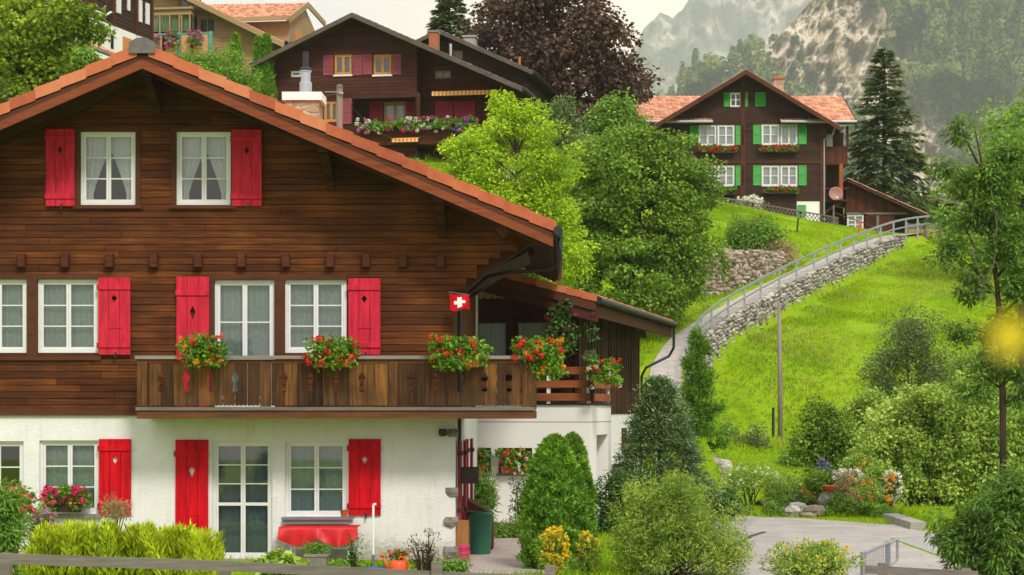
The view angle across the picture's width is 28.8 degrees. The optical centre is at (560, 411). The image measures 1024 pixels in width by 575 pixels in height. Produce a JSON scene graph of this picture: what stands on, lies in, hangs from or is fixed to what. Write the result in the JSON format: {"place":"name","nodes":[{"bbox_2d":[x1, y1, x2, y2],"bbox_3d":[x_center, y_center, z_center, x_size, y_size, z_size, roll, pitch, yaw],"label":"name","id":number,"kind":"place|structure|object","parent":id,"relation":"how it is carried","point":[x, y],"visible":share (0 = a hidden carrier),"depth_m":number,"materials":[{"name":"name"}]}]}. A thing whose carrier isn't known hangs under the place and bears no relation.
{"place":"outdoors","nodes":[
{"label":"outdoors","id":0,"kind":"place"},
{"bbox_2d":[201,0,687,131],"label":"sky","id":1,"kind":"structure","parent":0,"point":[409,18],"materials":[{"name":"white"}]},
{"bbox_2d":[444,537,544,574],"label":"patio","id":2,"kind":"structure","parent":0,"point":[503,553],"depth_m":36.70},
{"bbox_2d":[467,511,493,554],"bbox_3d":[-1.547,2.335,38.400,0.524,0.830,0.524,0,0,0],"label":"trash bin","id":3,"kind":"object","parent":2,"relation":"on","point":[480,527],"visible":1,"depth_m":38.22,"materials":[{"name":"green plastic"}]},
{"bbox_2d":[474,466,500,519],"bbox_3d":[-1.848,1.991,45.486,1.066,1.535,1.103,0,0,14],"label":"shrub","id":4,"kind":"object","parent":2,"relation":"on","point":[484,492],"visible":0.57,"depth_m":45.35,"materials":[{"name":"green plant"}]},
{"bbox_2d":[18,155,1022,574],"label":"ground","id":5,"kind":"structure","parent":0,"point":[768,371],"depth_m":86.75,"materials":[{"name":"plant"}]},
{"bbox_2d":[0,475,34,574],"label":"oleander bush","id":6,"kind":"object","parent":5,"relation":"on","point":[11,536],"visible":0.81,"depth_m":25.40,"materials":[{"name":"green plant"}]},
{"bbox_2d":[0,0,117,103],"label":"maple tree","id":7,"kind":"object","parent":5,"relation":"on","point":[32,47],"visible":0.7,"depth_m":61.44,"materials":[{"name":"green plant"}]},
{"bbox_2d":[57,42,102,70],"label":"hedge shrub","id":8,"kind":"object","parent":5,"relation":"on","point":[85,55],"visible":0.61,"depth_m":67.72,"materials":[{"name":"green plant"}]},
{"bbox_2d":[33,0,153,58],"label":"timber house","id":9,"kind":"structure","parent":5,"relation":"on","point":[130,20],"depth_m":103.17,"materials":[{"name":"white paint"}]},
{"bbox_2d":[99,493,132,529],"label":"shrub","id":10,"kind":"object","parent":5,"relation":"on","point":[116,510],"visible":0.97,"depth_m":33.92,"materials":[{"name":"brown plant"}]},
{"bbox_2d":[18,516,226,574],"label":"golden cypress hedge","id":11,"kind":"object","parent":5,"relation":"on","point":[134,540],"visible":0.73,"depth_m":28.54,"materials":[{"name":"green plant"}]},
{"bbox_2d":[170,41,266,91],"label":"garden shrub","id":12,"kind":"object","parent":5,"relation":"on","point":[216,64],"visible":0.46,"depth_m":71.73,"materials":[{"name":"green plant"}]},
{"bbox_2d":[154,0,325,74],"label":"clapboard house","id":13,"kind":"structure","parent":5,"relation":"on","point":[217,25],"depth_m":117.86,"materials":[{"name":"wood"}]},
{"bbox_2d":[154,6,198,46],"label":"bay window","id":14,"kind":"structure","parent":13,"relation":"in","point":[178,19],"depth_m":117.34,"materials":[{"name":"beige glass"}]},
{"bbox_2d":[258,32,277,97],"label":"thuja column","id":15,"kind":"structure","parent":5,"relation":"on","point":[266,65],"depth_m":99.78,"materials":[{"name":"green plant"}]},
{"bbox_2d":[0,552,555,574],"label":"rail fence","id":16,"kind":"object","parent":5,"relation":"on","point":[8,560],"visible":1,"depth_m":21.95,"materials":[{"name":"wood"}]},
{"bbox_2d":[0,38,562,559],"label":"wooden chalet","id":17,"kind":"object","parent":5,"relation":"on","point":[154,200],"visible":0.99,"depth_m":37.00,"materials":[{"name":"white paint"}]},
{"bbox_2d":[0,441,23,488],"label":"window","id":18,"kind":"structure","parent":17,"relation":"in","point":[11,452],"depth_m":37.60,"materials":[{"name":"white paint"}]},
{"bbox_2d":[0,279,26,352],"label":"window","id":19,"kind":"structure","parent":17,"relation":"in","point":[13,292],"depth_m":37.17,"materials":[{"name":"white paint"}]},
{"bbox_2d":[38,484,92,511],"bbox_3d":[-9.141,1.587,36.781,0.986,0.554,0.665,0,0,0],"label":"flower box","id":20,"kind":"object","parent":17,"relation":"attached to","point":[74,501],"visible":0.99,"depth_m":36.71,"materials":[{"name":"pink plastic"}]},
{"bbox_2d":[38,279,97,352],"bbox_3d":[-9.159,-1.783,37.127,1.128,1.365,0.155,0,0,0],"label":"window","id":21,"kind":"structure","parent":17,"relation":"in","point":[67,308],"depth_m":37.17,"materials":[{"name":"white paint"}]},
{"bbox_2d":[40,440,98,513],"bbox_3d":[-9.146,1.212,37.177,1.100,1.365,0.155,0,0,0],"label":"window","id":22,"kind":"structure","parent":17,"relation":"in","point":[70,462],"depth_m":37.21,"materials":[{"name":"white paint"}]},
{"bbox_2d":[81,132,135,204],"bbox_3d":[-8.414,-4.527,37.300,1.131,1.465,0.500,0,0,0],"label":"window","id":23,"kind":"structure","parent":17,"relation":"in","point":[108,159],"depth_m":37.17,"materials":[{"name":"white paint"}]},
{"bbox_2d":[175,331,230,369],"bbox_3d":[-6.394,-1.104,35.623,0.988,0.696,0.695,0,0,0],"label":"flower box","id":24,"kind":"object","parent":17,"relation":"attached to","point":[200,349],"visible":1,"depth_m":35.55,"materials":[{"name":"ceramic"}]},
{"bbox_2d":[177,132,230,204],"bbox_3d":[-6.638,-4.527,37.300,1.117,1.465,0.500,0,0,0],"label":"window","id":25,"kind":"structure","parent":17,"relation":"in","point":[203,158],"depth_m":37.18,"materials":[{"name":"white paint"}]},
{"bbox_2d":[213,441,271,557],"bbox_3d":[-5.921,1.637,37.178,1.114,2.187,0.155,0,0,0],"label":"glass door","id":26,"kind":"structure","parent":17,"relation":"in","point":[242,470],"depth_m":37.22,"materials":[{"name":"white paint"}]},
{"bbox_2d":[215,280,274,406],"bbox_3d":[-5.879,-1.254,37.128,1.115,2.396,0.155,0,0,0],"label":"glass door","id":27,"kind":"structure","parent":17,"relation":"in","point":[244,309],"depth_m":37.17,"materials":[{"name":"white paint"}]},
{"bbox_2d":[285,280,346,352],"bbox_3d":[-4.555,-1.783,37.128,1.142,1.365,0.155,0,0,0],"label":"window","id":28,"kind":"structure","parent":17,"relation":"in","point":[313,308],"depth_m":37.17,"materials":[{"name":"white paint"}]},
{"bbox_2d":[286,441,346,516],"bbox_3d":[-4.548,1.247,37.178,1.156,1.407,0.155,0,0,0],"label":"window","id":29,"kind":"structure","parent":17,"relation":"in","point":[316,471],"depth_m":37.22,"materials":[{"name":"white paint"}]},
{"bbox_2d":[281,517,354,523],"bbox_3d":[-4.472,1.996,36.680,1.310,0.119,0.360,0,0,0],"label":"window sill","id":30,"kind":"structure","parent":17,"relation":"attached to","point":[317,520],"depth_m":36.55,"materials":[{"name":"metal"}]},
{"bbox_2d":[303,334,360,372],"bbox_3d":[-4.108,-1.049,35.686,1.057,0.709,0.780,0,0,0],"label":"flower box","id":31,"kind":"object","parent":17,"relation":"attached to","point":[330,352],"visible":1,"depth_m":35.57,"materials":[{"name":"plant"}]},
{"bbox_2d":[426,333,492,371],"bbox_3d":[-1.813,-1.060,35.613,1.200,0.723,0.855,0,0,19],"label":"flower box","id":32,"kind":"object","parent":17,"relation":"attached to","point":[444,356],"visible":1,"depth_m":35.55,"materials":[{"name":"plant"}]},
{"bbox_2d":[509,335,545,362],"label":"geranium","id":33,"kind":"object","parent":17,"relation":"on","point":[526,349],"visible":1,"depth_m":35.76,"materials":[{"name":"plant"}]},
{"bbox_2d":[525,335,569,381],"bbox_3d":[-0.322,-0.954,36.103,0.830,0.868,0.830,0,0,-18],"label":"hanging geranium","id":34,"kind":"object","parent":17,"relation":"hanging from","point":[549,359],"visible":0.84,"depth_m":35.97,"materials":[{"name":"green plant"}]},
{"bbox_2d":[253,547,311,574],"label":"lettuce","id":35,"kind":"object","parent":5,"relation":"on","point":[275,556],"visible":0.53,"depth_m":32.34,"materials":[{"name":"green plant"}]},
{"bbox_2d":[302,541,331,565],"bbox_3d":[-4.112,2.460,33.592,0.531,0.579,0.520,0,0,0],"label":"stone planter","id":36,"kind":"object","parent":5,"relation":"on","point":[319,556],"visible":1,"depth_m":33.44,"materials":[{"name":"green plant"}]},
{"bbox_2d":[290,545,348,559],"bbox_3d":[-4.388,2.420,36.400,1.310,0.660,0.700,0,0,0],"label":"folding table","id":37,"kind":"object","parent":5,"relation":"on","point":[294,547],"visible":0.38,"depth_m":36.12,"materials":[{"name":"silver metal"}]},
{"bbox_2d":[277,525,360,545],"bbox_3d":[-4.388,2.255,36.342,1.460,0.342,0.817,0,0,0],"label":"tablecloth","id":38,"kind":"object","parent":37,"relation":"on","point":[299,535],"visible":0.98,"depth_m":36.01,"materials":[{"name":"fabric"}]},
{"bbox_2d":[249,12,566,183],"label":"wooden chalet","id":39,"kind":"object","parent":5,"relation":"on","point":[379,72],"visible":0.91,"depth_m":100.09,"materials":[{"name":"wood"}]},
{"bbox_2d":[384,101,405,122],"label":"window","id":40,"kind":"structure","parent":39,"relation":"in","point":[395,110],"depth_m":101.08,"materials":[{"name":"brown wood"}]},
{"bbox_2d":[412,115,453,132],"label":"flower box","id":41,"kind":"object","parent":39,"relation":"attached to","point":[425,123],"visible":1,"depth_m":98.76,"materials":[{"name":"multicoloured plastic"}]},
{"bbox_2d":[403,527,440,570],"bbox_3d":[-2.139,2.276,30.979,0.485,0.967,0.638,0,0,-45],"label":"pruned shrub","id":42,"kind":"object","parent":5,"relation":"on","point":[426,563],"visible":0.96,"depth_m":30.96,"materials":[{"name":"brown plant"}]},
{"bbox_2d":[425,0,473,39],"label":"spruce","id":43,"kind":"object","parent":5,"relation":"on","point":[446,20],"visible":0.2,"depth_m":139.38,"materials":[{"name":"green plant"}]},
{"bbox_2d":[436,554,473,571],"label":"border plants","id":44,"kind":"object","parent":5,"relation":"on","point":[453,565],"visible":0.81,"depth_m":32.85,"materials":[{"name":"green plant"}]},
{"bbox_2d":[416,29,560,106],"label":"wooden chalet","id":45,"kind":"object","parent":5,"relation":"on","point":[467,49],"visible":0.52,"depth_m":116.64,"materials":[{"name":"brown wood"}]},
{"bbox_2d":[494,518,523,537],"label":"border plants","id":46,"kind":"object","parent":5,"relation":"on","point":[505,530],"visible":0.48,"depth_m":43.37,"materials":[{"name":"green plant"}]},
{"bbox_2d":[436,89,600,287],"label":"ash tree","id":47,"kind":"object","parent":5,"relation":"on","point":[488,166],"visible":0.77,"depth_m":73.59,"materials":[{"name":"green plant"}]},
{"bbox_2d":[19,503,1018,574],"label":"garden grass","id":48,"kind":"structure","parent":5,"relation":"on","point":[920,508],"depth_m":41.84,"materials":[{"name":"plant"}]},
{"bbox_2d":[533,525,575,573],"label":"goldenrod","id":49,"kind":"object","parent":5,"relation":"on","point":[556,553],"visible":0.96,"depth_m":32.88,"materials":[{"name":"yellow plant"}]},
{"bbox_2d":[515,432,594,569],"bbox_3d":[-0.097,1.652,34.986,1.433,2.596,1.407,0,0,0],"label":"thuja","id":50,"kind":"object","parent":5,"relation":"on","point":[555,493],"visible":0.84,"depth_m":34.66,"materials":[{"name":"green plant"}]},
{"bbox_2d":[512,94,597,173],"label":"birch tree","id":51,"kind":"object","parent":5,"relation":"on","point":[554,117],"visible":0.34,"depth_m":97.82,"materials":[{"name":"green plant"}]},
{"bbox_2d":[455,0,664,155],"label":"copper beech","id":52,"kind":"object","parent":5,"relation":"on","point":[547,50],"visible":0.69,"depth_m":124.53,"materials":[{"name":"brown plant"}]},
{"bbox_2d":[478,274,677,522],"bbox_3d":[-1.231,-0.760,53.683,7.075,7.621,13.430,0,0,11],"label":"annex chalet","id":53,"kind":"object","parent":5,"relation":"on","point":[512,306],"visible":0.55,"depth_m":48.88,"materials":[{"name":"paint"}]},
{"bbox_2d":[478,319,508,380],"bbox_3d":[-1.686,-1.525,49.536,0.880,1.550,0.155,0,0,11],"label":"window","id":54,"kind":"structure","parent":53,"relation":"in","point":[495,332],"depth_m":49.56,"materials":[{"name":"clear glass"}]},
{"bbox_2d":[494,446,532,473],"bbox_3d":[-1.106,1.139,46.865,0.965,0.667,0.537,0,0,-7],"label":"flower box","id":55,"kind":"object","parent":53,"relation":"attached to","point":[514,461],"visible":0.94,"depth_m":46.80,"materials":[{"name":"ceramic"}]},
{"bbox_2d":[514,319,550,380],"bbox_3d":[-0.675,-1.525,49.340,0.940,1.550,0.155,0,0,11],"label":"window","id":56,"kind":"structure","parent":53,"relation":"in","point":[528,328],"depth_m":49.37,"materials":[{"name":"grey glass"}]},
{"bbox_2d":[537,283,599,355],"bbox_3d":[0.184,-2.166,46.839,1.529,1.745,1.268,0,0,0],"label":"hanging basket","id":57,"kind":"object","parent":53,"relation":"hanging from","point":[562,328],"visible":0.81,"depth_m":46.68,"materials":[{"name":"green plant"}]},
{"bbox_2d":[585,355,623,390],"bbox_3d":[1.018,-0.907,46.284,0.906,0.827,0.816,0,0,0],"label":"flower box","id":58,"kind":"object","parent":53,"relation":"attached to","point":[612,368],"visible":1,"depth_m":46.21,"materials":[{"name":"ceramic"}]},
{"bbox_2d":[564,431,598,543],"bbox_3d":[0.207,1.644,36.000,1.020,2.613,1.028,0,0,0],"label":"thuja","id":59,"kind":"object","parent":5,"relation":"on","point":[577,445],"visible":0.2,"depth_m":35.85,"materials":[{"name":"green plant"}]},
{"bbox_2d":[570,530,605,574],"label":"goldenrod","id":60,"kind":"object","parent":5,"relation":"on","point":[590,558],"visible":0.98,"depth_m":33.40,"materials":[{"name":"yellow plant"}]},
{"bbox_2d":[561,87,655,183],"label":"hazel tree","id":61,"kind":"object","parent":5,"relation":"on","point":[613,111],"visible":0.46,"depth_m":107.44,"materials":[{"name":"green plant"}]},
{"bbox_2d":[594,466,641,536],"bbox_3d":[1.133,2.245,43.971,1.382,2.129,1.072,0,0,0],"label":"laurel","id":62,"kind":"object","parent":5,"relation":"on","point":[612,483],"visible":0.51,"depth_m":43.85,"materials":[{"name":"green plant"}]},
{"bbox_2d":[549,122,730,338],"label":"linden tree","id":63,"kind":"object","parent":5,"relation":"on","point":[640,267],"visible":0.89,"depth_m":82.58,"materials":[{"name":"green plant"}]},
{"bbox_2d":[611,373,730,521],"bbox_3d":[2.458,0.981,49.965,3.351,3.939,3.387,0,0,34],"label":"dwarf spruce","id":64,"kind":"object","parent":5,"relation":"on","point":[659,400],"visible":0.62,"depth_m":49.53,"materials":[{"name":"green plant"}]},
{"bbox_2d":[598,468,756,574],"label":"feathery bush","id":65,"kind":"object","parent":5,"relation":"on","point":[653,543],"visible":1,"depth_m":33.29,"materials":[{"name":"green plant"}]},
{"bbox_2d":[641,516,757,573],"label":"concrete strip","id":66,"kind":"object","parent":5,"relation":"on","point":[748,521],"visible":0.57,"depth_m":47.94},
{"bbox_2d":[673,323,735,452],"bbox_3d":[4.330,-0.594,61.024,2.152,4.368,1.618,0,0,0],"label":"pine","id":67,"kind":"object","parent":5,"relation":"on","point":[698,390],"visible":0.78,"depth_m":60.79,"materials":[{"name":"green plant"}]},
{"bbox_2d":[710,483,753,519],"bbox_3d":[4.210,2.278,50.012,1.107,0.977,1.057,0,0,39],"label":"dark ground shrub","id":68,"kind":"object","parent":5,"relation":"on","point":[732,498],"visible":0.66,"depth_m":49.87,"materials":[{"name":"green plant"}]},
{"bbox_2d":[702,248,787,296],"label":"old stone wall","id":69,"kind":"structure","parent":5,"relation":"on","point":[749,265],"depth_m":98.51,"materials":[{"name":"stone"}]},
{"bbox_2d":[709,457,780,505],"bbox_3d":[5.390,2.118,57.885,2.187,1.607,1.894,0,0,0],"label":"bank shrub","id":70,"kind":"object","parent":5,"relation":"on","point":[742,481],"visible":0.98,"depth_m":57.79,"materials":[{"name":"green plant"}]},
{"bbox_2d":[728,421,769,450],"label":"birch bush","id":71,"kind":"object","parent":5,"relation":"on","point":[755,440],"visible":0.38,"depth_m":67.83,"materials":[{"name":"green plant"}]},
{"bbox_2d":[719,212,790,250],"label":"lawn shrub","id":72,"kind":"object","parent":5,"relation":"on","point":[755,234],"visible":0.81,"depth_m":102.75,"materials":[{"name":"green plant"}]},
{"bbox_2d":[717,197,838,224],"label":"lattice fence","id":73,"kind":"object","parent":5,"relation":"on","point":[752,204],"visible":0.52,"depth_m":122.98,"materials":[{"name":"wood"}]},
{"bbox_2d":[759,478,797,508],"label":"mound shrub","id":74,"kind":"object","parent":5,"relation":"on","point":[778,497],"visible":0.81,"depth_m":53.89,"materials":[{"name":"green plant"}]},
{"bbox_2d":[777,303,782,437],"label":"utility pole","id":75,"kind":"object","parent":5,"relation":"on","point":[780,392],"visible":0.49,"depth_m":79.93,"materials":[{"name":"brown"}]},
{"bbox_2d":[633,70,927,232],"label":"wooden chalet","id":76,"kind":"object","parent":5,"relation":"on","point":[747,113],"visible":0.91,"depth_m":130.00,"materials":[{"name":"brown wood"}]},
{"bbox_2d":[762,165,779,185],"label":"window","id":77,"kind":"structure","parent":76,"relation":"in","point":[770,173],"depth_m":130.17,"materials":[{"name":"white paint"}]},
{"bbox_2d":[762,235,801,264],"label":"wall tuft","id":78,"kind":"object","parent":5,"relation":"on","point":[782,246],"visible":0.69,"depth_m":102.53,"materials":[{"name":"beige plant"}]},
{"bbox_2d":[702,234,904,397],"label":"retaining wall","id":79,"kind":"structure","parent":5,"relation":"on","point":[749,314],"depth_m":96.27,"materials":[{"name":"stone"}]},
{"bbox_2d":[685,215,929,379],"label":"guard rail","id":80,"kind":"object","parent":5,"relation":"on","point":[710,320],"visible":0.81,"depth_m":97.13,"materials":[{"name":"metal"}]},
{"bbox_2d":[757,536,866,574],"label":"potentilla","id":81,"kind":"object","parent":5,"relation":"on","point":[814,558],"visible":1,"depth_m":31.82,"materials":[{"name":"green plant"}]},
{"bbox_2d":[800,466,836,500],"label":"bank plant","id":82,"kind":"object","parent":5,"relation":"on","point":[816,490],"visible":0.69,"depth_m":54.84,"materials":[{"name":"green plant"}]},
{"bbox_2d":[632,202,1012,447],"bbox_3d":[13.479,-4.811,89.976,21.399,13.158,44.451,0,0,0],"label":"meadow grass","id":83,"kind":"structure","parent":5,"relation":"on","point":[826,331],"depth_m":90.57,"materials":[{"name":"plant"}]},
{"bbox_2d":[784,394,862,478],"bbox_3d":[8.347,1.123,62.033,2.756,3.388,1.843,0,0,0],"label":"dogwood","id":84,"kind":"object","parent":5,"relation":"on","point":[829,436],"visible":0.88,"depth_m":61.72,"materials":[{"name":"green plant"}]},
{"bbox_2d":[837,440,881,500],"bbox_3d":[8.497,1.788,57.039,1.204,2.080,1.142,0,0,-24],"label":"lime shrub","id":85,"kind":"object","parent":5,"relation":"on","point":[853,461],"visible":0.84,"depth_m":56.87,"materials":[{"name":"green plant"}]},
{"bbox_2d":[832,499,905,516],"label":"hosta","id":86,"kind":"object","parent":5,"relation":"on","point":[868,506],"visible":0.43,"depth_m":52.33,"materials":[{"name":"green plant"}]},
{"bbox_2d":[839,386,902,454],"bbox_3d":[9.722,0.857,63.023,2.353,3.376,2.101,0,0,0],"label":"lime thicket","id":87,"kind":"object","parent":5,"relation":"on","point":[856,408],"visible":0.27,"depth_m":62.82,"materials":[{"name":"green plant"}]},
{"bbox_2d":[860,537,898,574],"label":"metal gate","id":88,"kind":"structure","parent":5,"relation":"on","point":[887,545],"depth_m":33.65,"materials":[{"name":"metal"}]},
{"bbox_2d":[843,46,936,223],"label":"spruce","id":89,"kind":"object","parent":5,"relation":"on","point":[870,144],"visible":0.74,"depth_m":141.37,"materials":[{"name":"green plant"}]},
{"bbox_2d":[880,469,902,506],"bbox_3d":[8.963,2.149,53.997,0.648,1.216,0.592,0,0,10],"label":"white bloomer","id":90,"kind":"object","parent":5,"relation":"on","point":[896,487],"visible":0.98,"depth_m":53.89,"materials":[{"name":"grey plant"}]},
{"bbox_2d":[883,513,925,529],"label":"wall","id":91,"kind":"structure","parent":5,"relation":"on","point":[907,522],"depth_m":47.61,"materials":[{"name":"concrete"}]},
{"bbox_2d":[856,302,960,414],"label":"grey willow","id":92,"kind":"object","parent":5,"relation":"on","point":[913,334],"visible":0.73,"depth_m":71.68,"materials":[{"name":"green plant"}]},
{"bbox_2d":[865,563,977,574],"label":"rail fence","id":93,"kind":"object","parent":5,"relation":"on","point":[882,569],"visible":1,"depth_m":29.82,"materials":[{"name":"grey wood"}]},
{"bbox_2d":[850,369,1023,506],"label":"lime thicket","id":94,"kind":"object","parent":5,"relation":"on","point":[938,434],"visible":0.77,"depth_m":57.39,"materials":[{"name":"green plant"}]},
{"bbox_2d":[921,157,981,223],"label":"valley scrub","id":95,"kind":"object","parent":5,"relation":"on","point":[936,195],"visible":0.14,"depth_m":149.34,"materials":[{"name":"green plant"}]},
{"bbox_2d":[940,341,988,415],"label":"slope scrub","id":96,"kind":"object","parent":5,"relation":"on","point":[961,361],"visible":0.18,"depth_m":66.86,"materials":[{"name":"green plant"}]},
{"bbox_2d":[921,111,1023,481],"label":"slim ash tree","id":97,"kind":"object","parent":5,"relation":"on","point":[1008,244],"visible":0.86,"depth_m":45.89,"materials":[{"name":"green plant"}]},
{"bbox_2d":[921,457,1023,574],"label":"drooping shrub","id":98,"kind":"object","parent":5,"relation":"on","point":[979,542],"visible":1,"depth_m":32.24,"materials":[{"name":"green plant"}]},
{"bbox_2d":[926,88,1023,259],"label":"slope tree","id":99,"kind":"object","parent":5,"relation":"on","point":[942,227],"visible":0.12,"depth_m":104.82,"materials":[{"name":"green plant"}]},
{"bbox_2d":[968,95,1023,380],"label":"walnut tree","id":100,"kind":"object","parent":5,"relation":"on","point":[1012,132],"visible":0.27,"depth_m":62.01,"materials":[{"name":"green plant"}]},
{"bbox_2d":[984,312,1023,357],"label":"yellow flower","id":101,"kind":"object","parent":5,"relation":"on","point":[1015,344],"visible":1,"depth_m":0.75,"materials":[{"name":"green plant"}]},
{"bbox_2d":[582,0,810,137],"bbox_3d":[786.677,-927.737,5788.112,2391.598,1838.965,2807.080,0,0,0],"label":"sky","id":102,"kind":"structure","parent":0,"point":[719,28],"depth_m":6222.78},
{"bbox_2d":[649,233,916,425],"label":"path","id":103,"kind":"structure","parent":0,"point":[671,367],"depth_m":87.48,"materials":[{"name":"concrete"}]},
{"bbox_2d":[753,500,857,512],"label":"earth bank","id":104,"kind":"structure","parent":0,"point":[759,502],"depth_m":56.96,"materials":[{"name":"soil"}]},
{"bbox_2d":[846,455,907,507],"bbox_3d":[8.539,2.082,54.099,1.700,1.842,1.631,0,0,0],"label":"lily clump","id":105,"kind":"object","parent":104,"relation":"on","point":[879,497],"visible":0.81,"depth_m":53.80,"materials":[{"name":"green plant"}]},
{"bbox_2d":[739,502,922,516],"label":"bank grass","id":106,"kind":"structure","parent":0,"point":[757,509],"depth_m":52.40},
{"bbox_2d":[706,517,956,574],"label":"road","id":107,"kind":"structure","parent":0,"point":[858,537],"depth_m":43.10,"materials":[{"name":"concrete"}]},
{"bbox_2d":[676,0,1023,198],"bbox_3d":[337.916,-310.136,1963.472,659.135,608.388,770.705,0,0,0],"label":"mountain","id":108,"kind":"structure","parent":0,"point":[817,27],"depth_m":2105.18,"materials":[{"name":"stone"}]},
{"bbox_2d":[655,0,1023,210],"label":"forest","id":109,"kind":"object","parent":108,"relation":"on","point":[1003,32],"visible":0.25,"depth_m":2056.68,"materials":[{"name":"plant"}]},
{"bbox_2d":[768,0,942,198],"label":"cliff shrubs","id":110,"kind":"object","parent":108,"relation":"on","point":[800,62],"visible":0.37,"depth_m":2096.64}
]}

